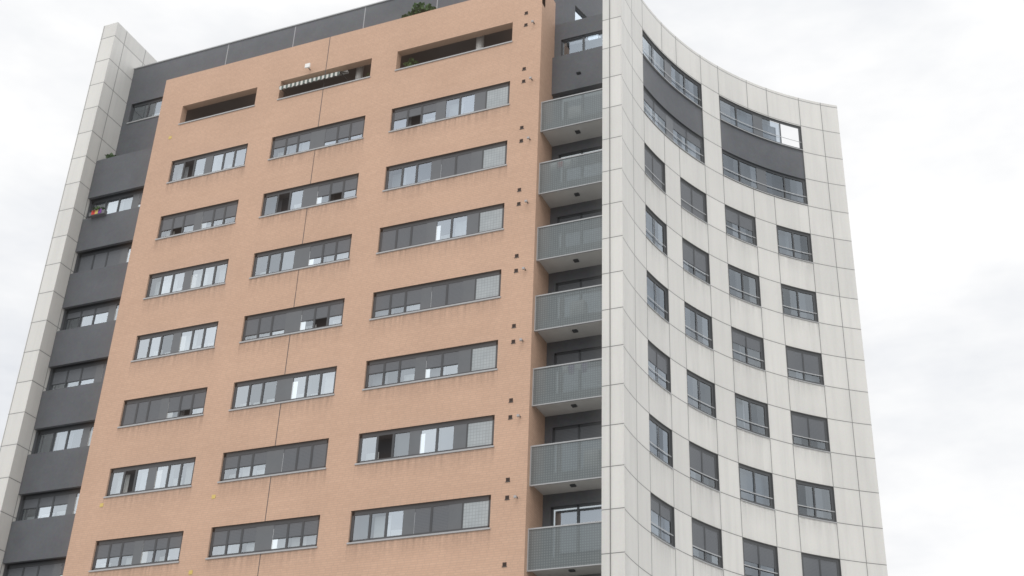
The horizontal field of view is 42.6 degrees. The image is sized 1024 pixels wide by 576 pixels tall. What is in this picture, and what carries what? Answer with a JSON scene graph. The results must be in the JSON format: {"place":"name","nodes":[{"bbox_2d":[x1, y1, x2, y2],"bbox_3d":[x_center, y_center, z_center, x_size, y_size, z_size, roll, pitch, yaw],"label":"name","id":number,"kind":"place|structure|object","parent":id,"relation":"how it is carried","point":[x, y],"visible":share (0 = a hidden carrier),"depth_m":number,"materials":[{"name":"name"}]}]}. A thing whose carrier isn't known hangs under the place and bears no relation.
{"place":"outdoors","nodes":[
{"label":"outdoors","id":0,"kind":"place"},
{"bbox_2d":[0,0,1023,575],"label":"sky","id":1,"kind":"structure","parent":0,"point":[928,95],"materials":[{"name":"white"}]},
{"label":"ground","id":2,"kind":"structure","parent":0,"visible":0},
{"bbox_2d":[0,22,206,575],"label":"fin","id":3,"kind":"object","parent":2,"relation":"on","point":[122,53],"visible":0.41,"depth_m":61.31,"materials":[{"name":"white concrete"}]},
{"bbox_2d":[3,0,602,575],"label":"building facade","id":4,"kind":"structure","parent":2,"relation":"on","point":[41,526],"depth_m":59.69,"materials":[{"name":"metal"}]},
{"bbox_2d":[89,206,107,217],"bbox_3d":[-19.523,-3.644,62.058,0.900,0.544,0.603,-10,-32,21],"label":"flower box","id":5,"kind":"object","parent":4,"relation":"attached to","point":[98,211],"visible":1,"depth_m":61.91,"materials":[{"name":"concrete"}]},
{"bbox_2d":[63,0,555,575],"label":"brick block","id":6,"kind":"structure","parent":2,"relation":"on","point":[393,168],"depth_m":52.01,"materials":[{"name":"brick"}]},
{"bbox_2d":[279,70,348,94],"bbox_3d":[-8.900,-9.294,58.967,3.140,0.770,0.720,-10,-32,21],"label":"awning","id":7,"kind":"object","parent":6,"relation":"attached to","point":[315,79],"visible":1,"depth_m":58.73,"materials":[{"name":"white paint"}]},
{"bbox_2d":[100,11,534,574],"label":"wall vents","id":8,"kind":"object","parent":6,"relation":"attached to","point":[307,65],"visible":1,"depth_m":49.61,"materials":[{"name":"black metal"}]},
{"bbox_2d":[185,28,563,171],"bbox_3d":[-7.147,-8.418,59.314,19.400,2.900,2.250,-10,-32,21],"label":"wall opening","id":9,"kind":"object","parent":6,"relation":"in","point":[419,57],"visible":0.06,"depth_m":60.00,"materials":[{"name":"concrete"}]},
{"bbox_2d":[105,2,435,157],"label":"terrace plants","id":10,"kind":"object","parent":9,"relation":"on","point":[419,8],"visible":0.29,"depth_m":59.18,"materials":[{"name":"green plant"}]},
{"bbox_2d":[355,36,483,79],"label":"loggia columns","id":11,"kind":"structure","parent":9,"relation":"on","point":[479,45],"depth_m":57.20,"materials":[{"name":"white paint"}]},
{"bbox_2d":[527,13,602,575],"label":"balconies","id":12,"kind":"structure","parent":2,"relation":"on","point":[566,465],"depth_m":48.21,"materials":[{"name":"grey glass"}]},
{"bbox_2d":[601,0,624,575],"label":"white pier","id":13,"kind":"structure","parent":2,"relation":"on","point":[613,534],"depth_m":46.98,"materials":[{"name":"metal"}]},
{"bbox_2d":[610,0,887,575],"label":"curved wall","id":14,"kind":"structure","parent":2,"relation":"on","point":[748,444],"depth_m":53.53,"materials":[{"name":"white tile"}]}
]}

